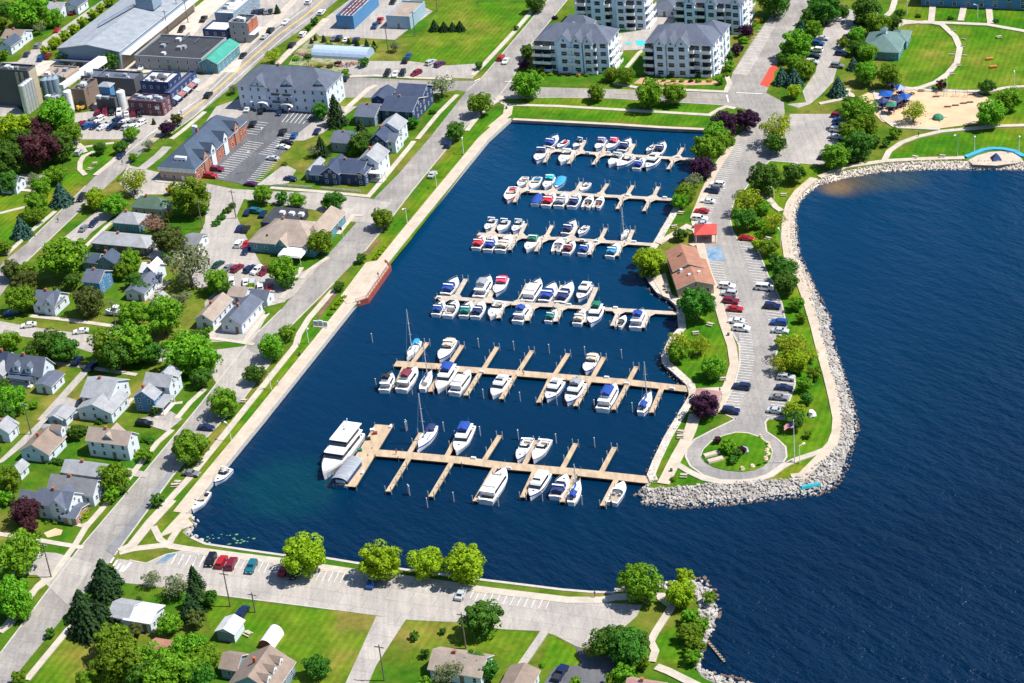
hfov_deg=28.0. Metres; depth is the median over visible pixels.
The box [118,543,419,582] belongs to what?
sidewalk
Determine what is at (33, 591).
sidewalk
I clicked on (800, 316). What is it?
leafy tree
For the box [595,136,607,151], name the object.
motor boat
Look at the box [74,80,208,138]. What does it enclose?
brewery yard
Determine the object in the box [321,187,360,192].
picket fence
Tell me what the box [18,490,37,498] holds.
garden shed
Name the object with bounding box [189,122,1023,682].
lake water
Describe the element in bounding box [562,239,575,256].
motor boat
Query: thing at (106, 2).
lime tree
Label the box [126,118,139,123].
parked suv
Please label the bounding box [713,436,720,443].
maroon tree
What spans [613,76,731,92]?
sidewalk
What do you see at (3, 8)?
dark tree
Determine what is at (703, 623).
leafy tree
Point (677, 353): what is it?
leafy tree
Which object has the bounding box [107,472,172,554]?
parking lane
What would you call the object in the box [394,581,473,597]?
parking markings
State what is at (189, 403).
sidewalk
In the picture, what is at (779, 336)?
leafy tree
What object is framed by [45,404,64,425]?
garage
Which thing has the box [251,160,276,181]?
parking markings
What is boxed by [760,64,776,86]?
red pavement
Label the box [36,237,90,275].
leafy tree
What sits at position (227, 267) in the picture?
parked car
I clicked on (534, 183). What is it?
runabout
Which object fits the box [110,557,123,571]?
crossing marking
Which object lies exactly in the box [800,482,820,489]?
overturned boat
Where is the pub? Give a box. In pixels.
[127,93,171,115]
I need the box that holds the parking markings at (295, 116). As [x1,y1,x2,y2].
[282,112,310,122]
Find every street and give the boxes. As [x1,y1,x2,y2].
[0,0,336,294]
[0,321,268,397]
[0,552,92,603]
[132,166,389,274]
[342,0,809,193]
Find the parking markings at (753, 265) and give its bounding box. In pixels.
[741,246,766,284]
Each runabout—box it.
[192,490,211,512]
[504,186,518,203]
[517,176,528,187]
[529,176,542,189]
[551,238,563,254]
[557,139,569,148]
[578,225,589,236]
[580,182,591,192]
[581,195,593,209]
[592,196,603,210]
[605,481,625,506]
[614,315,626,329]
[646,144,655,152]
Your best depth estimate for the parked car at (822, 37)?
761.09 m
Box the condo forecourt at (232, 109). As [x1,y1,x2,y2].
[207,99,356,140]
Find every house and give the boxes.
[0,27,32,45]
[0,33,22,54]
[0,176,26,193]
[0,348,12,361]
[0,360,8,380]
[5,352,54,388]
[31,288,69,315]
[36,484,83,521]
[47,0,67,16]
[47,473,104,505]
[60,458,108,479]
[65,0,88,14]
[75,375,130,422]
[80,248,121,272]
[81,267,113,292]
[85,422,139,460]
[110,598,165,632]
[111,209,149,233]
[130,194,172,217]
[132,364,182,415]
[149,638,172,650]
[218,645,296,682]
[309,154,372,185]
[329,129,358,152]
[353,102,382,125]
[358,142,389,181]
[368,113,407,152]
[427,646,494,682]
[626,677,667,682]
[653,0,675,16]
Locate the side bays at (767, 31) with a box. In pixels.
[733,26,774,75]
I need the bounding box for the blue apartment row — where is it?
[921,0,1023,9]
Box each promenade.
[161,513,192,535]
[174,117,509,512]
[488,105,512,126]
[512,118,703,129]
[657,414,699,483]
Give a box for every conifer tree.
[64,589,93,627]
[67,601,101,648]
[85,558,124,593]
[91,600,120,639]
[92,574,124,606]
[179,594,205,622]
[183,578,208,611]
[185,565,206,590]
[274,4,281,13]
[313,136,331,158]
[321,35,326,42]
[323,94,349,130]
[354,118,367,133]
[428,19,439,32]
[439,21,448,32]
[448,22,455,32]
[455,20,466,32]
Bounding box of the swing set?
[943,89,967,96]
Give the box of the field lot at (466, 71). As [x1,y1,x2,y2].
[335,61,475,78]
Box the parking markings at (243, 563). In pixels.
[194,554,280,572]
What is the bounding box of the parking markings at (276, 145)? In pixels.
[259,134,289,154]
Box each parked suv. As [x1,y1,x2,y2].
[3,308,19,315]
[33,42,41,48]
[36,55,43,61]
[44,53,51,58]
[71,356,82,365]
[74,148,83,155]
[76,192,84,201]
[81,122,93,129]
[84,117,95,122]
[85,361,97,371]
[94,114,105,122]
[95,109,100,115]
[102,107,107,114]
[105,122,116,130]
[108,107,114,115]
[111,116,124,122]
[114,122,125,129]
[116,107,121,115]
[121,123,129,130]
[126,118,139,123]
[127,123,140,127]
[135,418,153,427]
[136,118,147,124]
[137,110,142,116]
[177,25,185,31]
[203,92,212,98]
[203,171,217,178]
[204,551,216,566]
[210,165,224,171]
[214,555,227,568]
[225,557,237,570]
[228,276,234,285]
[230,263,244,272]
[234,239,243,247]
[235,605,249,618]
[242,264,256,273]
[245,558,257,573]
[248,120,256,127]
[249,207,263,213]
[249,278,255,286]
[250,264,263,274]
[257,265,267,275]
[257,281,263,289]
[266,27,274,32]
[278,128,286,135]
[287,42,295,47]
[287,569,299,579]
[298,31,306,36]
[317,9,325,14]
[335,35,342,40]
[352,37,359,42]
[383,68,390,76]
[399,68,405,76]
[402,57,408,63]
[410,68,422,76]
[425,59,436,65]
[433,61,445,67]
[444,140,452,147]
[497,54,504,60]
[692,214,707,220]
[704,186,719,193]
[709,180,724,187]
[718,281,735,288]
[720,289,737,296]
[721,405,740,414]
[722,296,739,304]
[732,323,750,331]
[732,382,750,390]
[763,301,780,309]
[770,318,787,326]
[777,372,795,381]
[805,58,818,64]
[809,46,823,52]
[811,39,824,45]
[829,125,840,132]
[830,61,844,68]
[830,111,840,117]
[831,121,845,125]
[832,116,846,121]
[834,49,848,56]
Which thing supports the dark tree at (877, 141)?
on the ground at (300, 160)
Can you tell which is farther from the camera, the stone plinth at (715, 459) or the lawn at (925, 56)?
the lawn at (925, 56)
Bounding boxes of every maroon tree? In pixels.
[7,495,40,522]
[15,129,61,169]
[18,514,38,532]
[25,116,53,138]
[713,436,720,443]
[737,445,746,452]
[936,79,946,89]
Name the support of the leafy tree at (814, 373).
on the lawn at (819, 424)
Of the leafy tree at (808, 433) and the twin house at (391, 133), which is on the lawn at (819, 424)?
the leafy tree at (808, 433)
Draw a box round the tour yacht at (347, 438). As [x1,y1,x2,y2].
[322,418,364,478]
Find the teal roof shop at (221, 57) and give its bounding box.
[198,38,239,73]
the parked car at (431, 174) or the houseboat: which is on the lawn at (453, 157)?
the parked car at (431, 174)
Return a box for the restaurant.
[248,205,345,263]
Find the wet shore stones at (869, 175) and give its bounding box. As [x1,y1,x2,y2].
[796,170,1019,294]
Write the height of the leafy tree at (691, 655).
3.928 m
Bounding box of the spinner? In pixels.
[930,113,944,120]
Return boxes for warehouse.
[53,0,197,68]
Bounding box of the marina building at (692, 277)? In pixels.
[668,258,714,297]
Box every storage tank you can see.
[40,76,48,96]
[46,75,53,94]
[51,74,61,94]
[63,88,75,110]
[116,88,127,109]
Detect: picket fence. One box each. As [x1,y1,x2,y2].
[273,184,311,187]
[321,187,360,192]
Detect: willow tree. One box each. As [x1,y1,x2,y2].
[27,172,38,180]
[32,23,45,33]
[140,570,160,587]
[141,139,154,150]
[162,573,187,598]
[163,243,210,286]
[170,290,192,307]
[229,85,236,92]
[307,145,319,156]
[388,41,399,51]
[427,74,455,96]
[432,660,463,682]
[684,173,702,185]
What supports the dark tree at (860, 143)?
on the ground at (300, 160)
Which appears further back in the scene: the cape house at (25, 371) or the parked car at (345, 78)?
the parked car at (345, 78)
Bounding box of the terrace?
[652,273,679,300]
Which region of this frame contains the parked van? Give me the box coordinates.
[755,282,773,291]
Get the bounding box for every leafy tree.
[0,16,8,27]
[0,49,7,59]
[0,240,11,253]
[0,330,21,351]
[0,384,28,413]
[0,464,21,492]
[0,490,11,505]
[0,527,43,577]
[0,574,33,619]
[5,285,37,312]
[7,0,49,28]
[8,597,33,620]
[11,670,26,682]
[14,261,35,274]
[23,191,47,215]
[24,206,44,223]
[29,176,50,195]
[29,401,38,407]
[36,96,75,131]
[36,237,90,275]
[43,8,63,27]
[44,164,67,181]
[56,122,82,143]
[75,668,98,682]
[86,326,126,362]
[86,655,113,682]
[91,621,136,654]
[94,635,147,682]
[95,461,131,492]
[99,192,128,216]
[102,485,119,500]
[103,494,115,503]
[111,319,151,363]
[113,260,134,278]
[117,300,146,324]
[119,247,139,271]
[122,126,139,140]
[128,153,137,160]
[133,640,165,666]
[138,447,153,460]
[141,294,183,335]
[141,647,192,682]
[156,611,183,634]
[161,329,212,374]
[168,176,210,215]
[169,632,207,660]
[171,428,210,464]
[181,651,214,681]
[189,640,220,664]
[191,345,222,373]
[200,206,209,213]
[203,269,228,292]
[206,386,239,418]
[252,184,272,203]
[257,333,283,360]
[266,255,298,284]
[278,324,296,341]
[287,191,306,207]
[306,229,333,254]
[320,200,328,208]
[346,148,355,156]
[371,207,393,228]
[416,675,432,682]
[467,92,493,115]
[509,70,544,99]
[569,675,580,682]
[587,83,605,101]
[602,66,618,80]
[604,673,618,682]
[610,661,637,682]
[615,67,635,83]
[616,562,664,602]
[635,77,662,108]
[636,658,649,670]
[662,82,686,104]
[665,342,687,361]
[670,193,688,209]
[674,182,697,202]
[676,622,703,640]
[680,609,699,623]
[684,648,702,664]
[685,636,706,652]
[689,134,724,161]
[694,616,708,631]
[700,355,726,378]
[702,591,716,604]
[703,120,730,137]
[712,131,730,151]
[716,77,723,83]
[720,438,735,453]
[723,59,733,70]
[728,138,735,144]
[753,200,771,214]
[753,217,765,228]
[758,238,779,255]
[774,333,789,347]
[779,28,813,56]
[784,53,801,70]
[787,296,804,310]
[795,311,807,322]
[796,377,813,392]
[797,58,815,78]
[804,20,821,35]
[804,430,812,437]
[805,366,822,380]
[818,142,850,168]
[836,36,848,47]
[837,119,864,137]
[838,96,878,122]
[848,26,865,40]
[853,113,878,134]
[854,60,878,83]
[857,42,879,61]
[865,12,892,33]
[876,63,902,88]
[889,126,902,138]
[976,98,1007,126]
[993,86,1023,111]
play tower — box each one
[876,97,888,108]
[878,90,893,100]
[886,101,896,111]
[887,79,897,90]
[890,96,903,109]
[894,84,909,95]
[898,93,911,105]
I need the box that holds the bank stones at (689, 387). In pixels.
[647,207,692,480]
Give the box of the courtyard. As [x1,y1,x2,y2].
[619,16,674,50]
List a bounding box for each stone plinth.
[703,450,720,457]
[707,455,724,463]
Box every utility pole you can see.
[20,402,31,433]
[39,543,51,576]
[107,301,117,329]
[194,200,202,228]
[219,572,230,606]
[228,191,236,217]
[247,592,256,612]
[374,644,384,680]
[456,612,466,648]
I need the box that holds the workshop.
[386,0,425,28]
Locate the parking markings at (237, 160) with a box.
[214,141,257,177]
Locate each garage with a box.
[14,458,29,479]
[33,370,64,394]
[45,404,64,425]
[46,403,75,425]
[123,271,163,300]
[181,233,208,250]
[249,288,273,305]
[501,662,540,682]
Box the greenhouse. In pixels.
[311,44,374,59]
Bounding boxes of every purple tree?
[158,120,175,135]
[518,60,529,69]
[687,156,716,178]
[688,390,719,419]
[708,110,736,138]
[730,44,743,55]
[734,109,760,130]
[738,24,753,36]
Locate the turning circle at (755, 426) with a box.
[687,418,785,478]
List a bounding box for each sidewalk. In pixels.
[0,205,26,213]
[0,429,174,627]
[0,532,84,549]
[0,578,47,633]
[4,211,56,254]
[26,624,73,679]
[29,314,118,328]
[52,361,137,375]
[73,140,87,152]
[74,142,113,148]
[74,520,91,527]
[77,151,94,175]
[85,219,113,246]
[93,145,131,175]
[118,540,138,551]
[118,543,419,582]
[128,290,334,542]
[130,500,175,547]
[137,146,171,169]
[151,520,186,549]
[154,178,186,184]
[154,401,182,417]
[169,111,206,139]
[175,388,206,417]
[193,0,296,90]
[209,322,220,336]
[210,336,254,345]
[243,313,269,341]
[270,141,415,197]
[275,18,329,63]
[279,267,303,298]
[300,256,329,278]
[336,214,362,233]
[342,84,377,116]
[349,74,451,79]
[415,94,458,139]
[419,578,665,602]
[465,95,507,130]
[471,10,532,75]
[494,97,736,115]
[518,624,552,663]
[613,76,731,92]
[623,49,641,70]
[648,595,675,662]
[654,664,699,682]
[655,224,701,246]
[674,450,818,484]
[689,387,721,393]
[690,144,738,412]
[760,193,783,211]
[781,177,842,480]
[818,88,850,104]
[818,156,964,177]
[872,90,940,130]
[876,3,896,16]
[880,124,1023,162]
[886,0,897,15]
[888,20,962,90]
[901,19,1023,32]
[905,85,1023,92]
[928,5,935,22]
[957,7,966,20]
[985,8,993,22]
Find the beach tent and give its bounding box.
[990,153,1001,161]
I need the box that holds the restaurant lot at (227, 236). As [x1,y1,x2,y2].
[188,200,319,302]
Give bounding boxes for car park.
[114,552,641,647]
[770,114,838,165]
[788,9,858,107]
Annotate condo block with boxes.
[531,14,623,74]
[574,0,656,30]
[642,20,730,77]
[674,0,755,33]
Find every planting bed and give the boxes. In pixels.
[44,528,62,537]
[288,38,370,73]
[317,291,337,317]
[365,239,380,254]
[633,76,720,84]
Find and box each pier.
[336,422,393,490]
[367,430,658,508]
[392,338,694,415]
[434,275,681,328]
[476,219,661,258]
[512,176,671,213]
[542,138,694,171]
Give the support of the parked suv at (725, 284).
on the harbour drive at (755, 401)
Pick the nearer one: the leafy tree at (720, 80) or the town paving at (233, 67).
the leafy tree at (720, 80)
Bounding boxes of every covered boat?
[530,193,542,206]
[553,176,566,189]
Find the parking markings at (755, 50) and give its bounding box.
[734,27,769,74]
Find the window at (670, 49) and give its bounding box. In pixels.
[667,47,673,51]
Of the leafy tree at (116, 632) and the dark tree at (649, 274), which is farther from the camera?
the dark tree at (649, 274)
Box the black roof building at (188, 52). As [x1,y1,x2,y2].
[134,32,226,71]
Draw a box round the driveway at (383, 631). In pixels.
[346,616,405,682]
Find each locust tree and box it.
[116,168,147,194]
[263,48,280,63]
[582,639,594,657]
[663,331,690,351]
[688,335,711,354]
[732,188,763,209]
[758,112,791,139]
[763,211,785,233]
[770,354,788,372]
[775,333,806,356]
[805,347,818,361]
[901,100,926,121]
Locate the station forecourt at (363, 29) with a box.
[316,0,432,39]
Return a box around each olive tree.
[0,259,19,279]
[10,269,37,289]
[69,285,104,316]
[125,622,141,641]
[151,224,188,254]
[153,215,169,226]
[170,114,182,124]
[186,608,206,627]
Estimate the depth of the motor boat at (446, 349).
591.25 m
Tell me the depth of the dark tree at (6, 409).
575.92 m
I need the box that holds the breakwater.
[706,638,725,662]
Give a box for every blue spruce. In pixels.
[11,216,35,241]
[49,182,76,209]
[773,66,787,87]
[784,68,804,87]
[797,21,808,35]
[827,76,848,98]
[847,57,857,71]
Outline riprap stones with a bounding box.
[637,294,857,506]
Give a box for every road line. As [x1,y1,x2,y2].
[126,7,306,153]
[151,0,322,139]
[153,0,323,139]
[163,11,317,138]
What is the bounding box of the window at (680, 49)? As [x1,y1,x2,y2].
[678,47,684,51]
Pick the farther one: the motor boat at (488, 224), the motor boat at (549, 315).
the motor boat at (488, 224)
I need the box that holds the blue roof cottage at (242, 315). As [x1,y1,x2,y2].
[219,294,262,333]
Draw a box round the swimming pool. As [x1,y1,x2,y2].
[636,40,644,45]
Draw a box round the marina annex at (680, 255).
[665,243,703,272]
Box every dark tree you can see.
[0,0,11,17]
[0,139,26,171]
[0,170,20,192]
[0,378,9,388]
[0,400,16,418]
[8,128,31,144]
[8,493,15,502]
[22,340,46,356]
[28,327,64,359]
[44,331,79,362]
[44,627,54,637]
[48,131,76,161]
[54,52,67,62]
[61,272,81,290]
[67,424,84,439]
[81,425,87,434]
[92,142,106,154]
[100,336,131,370]
[102,52,119,68]
[112,140,129,151]
[121,658,153,682]
[122,272,141,286]
[132,278,150,290]
[135,338,165,363]
[149,492,164,505]
[151,404,161,413]
[161,252,173,259]
[184,328,209,338]
[187,660,216,682]
[188,368,212,388]
[199,589,217,606]
[215,282,233,294]
[241,365,266,382]
[275,191,287,203]
[278,273,294,288]
[300,654,331,679]
[310,16,318,24]
[311,101,328,119]
[322,190,346,207]
[333,281,344,291]
[345,130,372,153]
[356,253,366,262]
[358,57,368,66]
[407,117,418,127]
[409,630,419,639]
[420,649,429,657]
[439,627,445,633]
[445,121,464,140]
[457,598,504,641]
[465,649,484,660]
[475,61,482,68]
[478,659,499,680]
[519,44,533,57]
[525,0,544,12]
[588,624,624,657]
[607,626,649,666]
[632,629,650,647]
[642,266,658,278]
[672,228,688,240]
[676,286,716,320]
[726,52,734,59]
[729,455,738,463]
[730,448,742,458]
[731,208,758,229]
[746,161,784,197]
[756,0,790,17]
[763,133,787,153]
[769,252,784,265]
[771,257,798,278]
[772,270,799,295]
[776,50,791,63]
[781,163,806,183]
[784,409,806,429]
[799,6,819,23]
[800,392,813,404]
[807,0,841,22]
[840,5,849,17]
[840,130,875,161]
[841,96,857,107]
[843,153,857,163]
[847,40,866,54]
[851,0,882,24]
[872,135,880,146]
[882,138,890,146]
[889,14,902,29]
[893,9,905,17]
[977,79,996,94]
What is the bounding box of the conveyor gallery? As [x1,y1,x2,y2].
[59,56,106,88]
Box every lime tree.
[0,113,33,140]
[39,45,51,54]
[47,36,62,47]
[58,30,70,40]
[67,24,79,33]
[77,16,88,26]
[84,187,102,209]
[87,9,98,18]
[95,2,104,11]
[99,194,110,207]
[102,0,113,5]
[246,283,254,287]
[280,530,326,577]
[357,538,402,580]
[405,546,445,580]
[443,542,486,585]
[632,246,664,277]
[664,578,695,607]
[675,568,695,582]
[751,239,761,250]
[781,401,806,414]
[785,348,809,372]
[786,84,801,98]
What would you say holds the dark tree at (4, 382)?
on the ground at (300, 160)
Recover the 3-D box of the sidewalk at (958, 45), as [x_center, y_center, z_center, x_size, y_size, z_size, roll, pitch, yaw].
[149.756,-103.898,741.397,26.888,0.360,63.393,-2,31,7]
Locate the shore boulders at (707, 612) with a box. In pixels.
[614,579,749,682]
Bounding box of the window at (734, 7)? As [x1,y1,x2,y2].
[732,5,737,9]
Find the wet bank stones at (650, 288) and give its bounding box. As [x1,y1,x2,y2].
[640,173,690,475]
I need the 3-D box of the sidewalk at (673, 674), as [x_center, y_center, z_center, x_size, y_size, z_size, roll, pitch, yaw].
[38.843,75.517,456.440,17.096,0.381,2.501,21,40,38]
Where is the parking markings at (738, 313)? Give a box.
[718,282,751,334]
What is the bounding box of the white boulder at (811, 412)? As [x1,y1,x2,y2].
[808,409,815,417]
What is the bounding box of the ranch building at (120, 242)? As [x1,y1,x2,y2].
[90,231,156,255]
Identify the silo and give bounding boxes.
[18,82,31,114]
[22,80,33,111]
[24,78,36,109]
[27,78,38,107]
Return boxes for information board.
[313,320,328,327]
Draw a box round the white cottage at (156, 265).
[138,256,166,278]
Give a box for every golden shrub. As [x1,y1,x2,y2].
[165,185,175,192]
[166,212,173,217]
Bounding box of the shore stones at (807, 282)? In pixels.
[786,159,1023,294]
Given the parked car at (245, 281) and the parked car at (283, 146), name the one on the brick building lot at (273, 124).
the parked car at (283, 146)
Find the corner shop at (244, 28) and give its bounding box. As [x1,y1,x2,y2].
[228,11,262,42]
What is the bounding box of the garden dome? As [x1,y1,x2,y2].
[258,624,283,647]
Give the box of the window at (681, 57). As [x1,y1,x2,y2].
[679,55,684,59]
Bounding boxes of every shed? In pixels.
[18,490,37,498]
[42,424,69,429]
[214,614,245,642]
[304,157,324,179]
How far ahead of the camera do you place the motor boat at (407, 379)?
577.11 m
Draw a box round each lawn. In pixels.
[0,171,86,243]
[20,140,130,175]
[34,639,90,682]
[146,110,502,544]
[207,599,367,682]
[410,2,535,64]
[410,620,537,664]
[503,98,737,125]
[541,637,578,668]
[614,54,724,88]
[652,158,832,483]
[656,310,727,472]
[656,627,695,668]
[847,6,1023,28]
[864,25,955,86]
[890,88,1023,158]
[942,25,1023,88]
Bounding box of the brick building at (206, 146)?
[157,115,247,181]
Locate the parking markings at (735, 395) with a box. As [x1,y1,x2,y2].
[725,381,744,407]
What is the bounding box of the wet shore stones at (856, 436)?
[633,297,860,509]
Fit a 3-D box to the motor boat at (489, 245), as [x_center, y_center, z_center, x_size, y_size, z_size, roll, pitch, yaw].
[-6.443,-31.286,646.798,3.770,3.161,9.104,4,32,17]
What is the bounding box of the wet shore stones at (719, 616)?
[622,576,752,682]
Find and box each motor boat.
[214,466,233,485]
[378,372,394,393]
[395,366,417,393]
[431,299,445,317]
[435,361,458,393]
[437,337,457,362]
[440,275,458,295]
[442,298,459,318]
[453,420,475,454]
[459,299,473,318]
[470,299,485,319]
[471,233,485,250]
[472,275,492,298]
[483,234,497,252]
[484,217,497,231]
[488,300,505,319]
[490,368,511,398]
[493,275,508,296]
[494,232,512,253]
[497,218,510,233]
[511,218,524,233]
[512,302,530,324]
[516,437,534,462]
[524,233,539,252]
[532,438,552,463]
[534,145,547,163]
[538,283,557,302]
[541,190,555,208]
[542,173,555,189]
[543,133,558,148]
[544,307,557,324]
[545,377,565,402]
[549,473,569,500]
[553,192,567,208]
[554,280,573,303]
[558,148,574,164]
[560,219,576,236]
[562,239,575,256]
[565,377,586,405]
[566,191,581,209]
[572,309,586,326]
[573,137,584,149]
[576,279,593,301]
[577,240,591,256]
[583,352,599,374]
[587,300,604,326]
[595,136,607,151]
[605,241,619,259]
[606,137,619,150]
[608,151,623,167]
[617,137,631,153]
[617,154,635,169]
[629,308,646,331]
[632,156,644,171]
[645,152,661,170]
[653,140,666,155]
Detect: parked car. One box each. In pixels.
[20,321,36,328]
[23,51,30,56]
[53,27,60,32]
[73,327,88,334]
[77,120,86,126]
[78,224,88,231]
[88,219,98,227]
[89,123,100,129]
[96,124,108,130]
[116,151,125,158]
[124,110,128,116]
[130,111,135,116]
[137,65,143,70]
[182,469,200,476]
[197,423,215,431]
[211,260,224,268]
[222,263,234,271]
[235,224,244,231]
[238,52,246,58]
[241,225,250,232]
[241,240,249,248]
[241,246,250,254]
[243,106,251,111]
[243,180,257,186]
[243,208,249,215]
[243,278,248,286]
[257,108,264,113]
[258,210,266,217]
[260,33,268,38]
[265,155,279,160]
[266,282,272,290]
[275,109,283,115]
[276,144,289,149]
[277,564,286,576]
[280,139,293,144]
[282,19,289,24]
[283,175,297,181]
[290,132,298,138]
[313,128,320,134]
[343,75,349,81]
[365,577,377,589]
[392,70,398,76]
[428,171,436,177]
[454,587,467,600]
[502,57,509,63]
[694,207,709,213]
[695,220,711,224]
[700,197,715,203]
[726,305,743,312]
[727,317,744,323]
[738,234,754,241]
[766,406,782,414]
[770,393,788,400]
[771,326,788,333]
[775,383,793,391]
[808,53,820,58]
[816,35,829,40]
[828,133,842,139]
[833,17,846,21]
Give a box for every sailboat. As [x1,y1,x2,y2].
[406,309,421,360]
[417,393,437,452]
[419,344,432,392]
[567,464,581,505]
[621,207,628,240]
[637,362,651,416]
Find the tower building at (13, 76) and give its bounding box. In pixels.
[0,62,42,106]
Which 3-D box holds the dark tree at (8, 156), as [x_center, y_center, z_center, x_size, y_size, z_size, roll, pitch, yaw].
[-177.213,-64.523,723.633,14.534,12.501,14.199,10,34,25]
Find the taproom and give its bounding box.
[140,70,180,94]
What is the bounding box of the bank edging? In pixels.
[646,158,700,480]
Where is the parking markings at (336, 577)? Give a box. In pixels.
[299,571,361,583]
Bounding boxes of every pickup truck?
[199,15,207,21]
[371,22,378,28]
[376,17,383,23]
[551,663,568,681]
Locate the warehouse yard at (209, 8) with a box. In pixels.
[126,0,227,72]
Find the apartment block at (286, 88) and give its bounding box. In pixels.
[235,63,344,111]
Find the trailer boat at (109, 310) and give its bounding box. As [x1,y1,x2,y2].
[104,299,119,316]
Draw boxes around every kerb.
[0,310,280,652]
[26,204,86,261]
[28,186,85,241]
[114,283,333,554]
[129,551,391,579]
[218,594,335,609]
[365,99,495,250]
[466,0,547,90]
[499,0,566,94]
[506,97,719,104]
[541,87,725,93]
[685,417,787,478]
[700,432,772,469]
[714,278,740,419]
[729,160,815,419]
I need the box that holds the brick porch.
[60,502,89,524]
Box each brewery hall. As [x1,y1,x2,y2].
[71,76,99,108]
[81,67,143,95]
[95,94,118,111]
[97,82,114,94]
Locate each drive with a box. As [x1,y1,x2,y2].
[19,174,43,186]
[44,397,79,418]
[65,209,113,241]
[121,466,149,477]
[143,411,181,430]
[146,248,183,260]
[148,281,170,299]
[205,292,285,341]
[257,165,295,184]
[544,646,613,682]
[700,138,793,419]
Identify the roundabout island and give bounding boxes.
[701,432,771,471]
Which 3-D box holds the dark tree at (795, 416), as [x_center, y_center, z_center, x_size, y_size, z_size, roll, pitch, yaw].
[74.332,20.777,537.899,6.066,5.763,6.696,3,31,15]
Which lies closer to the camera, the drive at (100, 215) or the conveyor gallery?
the drive at (100, 215)
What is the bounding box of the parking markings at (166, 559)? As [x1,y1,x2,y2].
[158,553,176,562]
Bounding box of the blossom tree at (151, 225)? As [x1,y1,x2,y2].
[138,213,164,231]
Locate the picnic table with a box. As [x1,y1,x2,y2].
[243,630,252,636]
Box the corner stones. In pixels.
[185,515,210,542]
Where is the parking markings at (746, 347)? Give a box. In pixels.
[739,336,753,355]
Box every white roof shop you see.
[202,20,230,39]
[214,0,260,20]
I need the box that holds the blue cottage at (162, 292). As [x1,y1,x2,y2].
[151,290,170,303]
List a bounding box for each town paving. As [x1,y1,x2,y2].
[35,60,128,75]
[91,73,204,109]
[119,164,209,198]
[129,58,241,71]
[193,0,288,46]
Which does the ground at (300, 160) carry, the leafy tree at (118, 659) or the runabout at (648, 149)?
the leafy tree at (118, 659)
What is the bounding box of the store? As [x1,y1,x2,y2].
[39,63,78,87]
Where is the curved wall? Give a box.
[964,147,1023,157]
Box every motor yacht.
[448,368,470,396]
[477,465,507,505]
[521,277,542,302]
[528,466,551,500]
[595,381,618,413]
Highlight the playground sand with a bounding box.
[862,88,992,127]
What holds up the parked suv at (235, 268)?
on the restaurant lot at (227, 236)
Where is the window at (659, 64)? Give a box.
[657,62,663,66]
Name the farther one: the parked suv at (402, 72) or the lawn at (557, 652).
the parked suv at (402, 72)
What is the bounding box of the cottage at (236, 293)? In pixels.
[227,286,252,303]
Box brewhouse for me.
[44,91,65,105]
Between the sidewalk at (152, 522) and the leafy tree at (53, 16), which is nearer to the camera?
the sidewalk at (152, 522)
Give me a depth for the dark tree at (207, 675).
466.33 m
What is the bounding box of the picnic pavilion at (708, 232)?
[694,224,716,243]
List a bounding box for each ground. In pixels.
[0,0,1023,682]
[0,105,23,119]
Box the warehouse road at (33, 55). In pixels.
[3,1,105,64]
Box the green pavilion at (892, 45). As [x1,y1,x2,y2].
[862,26,911,60]
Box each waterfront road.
[0,92,494,682]
[479,0,565,80]
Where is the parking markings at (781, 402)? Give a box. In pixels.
[771,380,795,417]
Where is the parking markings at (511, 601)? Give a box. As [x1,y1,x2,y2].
[475,593,548,608]
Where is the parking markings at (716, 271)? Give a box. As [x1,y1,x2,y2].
[710,261,725,279]
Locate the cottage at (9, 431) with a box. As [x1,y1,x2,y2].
[0,415,19,442]
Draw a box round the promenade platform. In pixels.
[341,259,391,306]
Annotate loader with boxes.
[76,102,90,110]
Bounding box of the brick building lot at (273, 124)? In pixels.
[209,109,315,185]
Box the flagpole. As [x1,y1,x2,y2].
[784,420,794,461]
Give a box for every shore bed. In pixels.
[615,584,722,682]
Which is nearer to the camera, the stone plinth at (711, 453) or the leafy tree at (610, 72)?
the stone plinth at (711, 453)
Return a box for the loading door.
[75,62,82,66]
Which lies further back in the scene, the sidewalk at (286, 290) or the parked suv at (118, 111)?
the parked suv at (118, 111)
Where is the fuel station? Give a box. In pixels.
[336,0,378,28]
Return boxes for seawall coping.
[186,118,511,513]
[190,536,614,593]
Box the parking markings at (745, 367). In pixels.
[736,357,753,380]
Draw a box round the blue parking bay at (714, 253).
[706,246,724,260]
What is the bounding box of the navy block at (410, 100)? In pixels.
[369,83,433,124]
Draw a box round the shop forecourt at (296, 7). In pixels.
[205,0,305,80]
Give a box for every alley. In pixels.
[0,420,47,462]
[37,371,87,419]
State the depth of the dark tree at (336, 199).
674.80 m
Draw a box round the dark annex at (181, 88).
[164,71,200,106]
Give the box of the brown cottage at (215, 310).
[194,292,233,328]
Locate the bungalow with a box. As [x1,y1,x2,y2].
[18,424,66,462]
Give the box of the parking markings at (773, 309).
[761,292,786,335]
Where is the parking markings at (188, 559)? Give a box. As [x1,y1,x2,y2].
[171,554,204,566]
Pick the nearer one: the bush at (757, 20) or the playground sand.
the playground sand
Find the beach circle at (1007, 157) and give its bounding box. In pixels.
[968,151,1023,165]
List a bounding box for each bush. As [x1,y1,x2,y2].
[32,530,41,536]
[48,457,55,463]
[55,458,62,464]
[82,510,88,517]
[95,418,102,424]
[140,436,146,442]
[145,437,154,443]
[204,325,212,332]
[211,219,220,226]
[216,213,225,219]
[222,207,231,213]
[228,202,235,208]
[303,53,311,58]
[342,68,348,73]
[429,109,436,113]
[535,66,544,72]
[539,662,545,667]
[738,36,749,43]
[753,17,762,22]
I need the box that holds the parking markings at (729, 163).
[717,144,744,181]
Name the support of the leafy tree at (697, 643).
on the ground at (300, 160)
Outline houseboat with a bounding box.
[331,456,362,489]

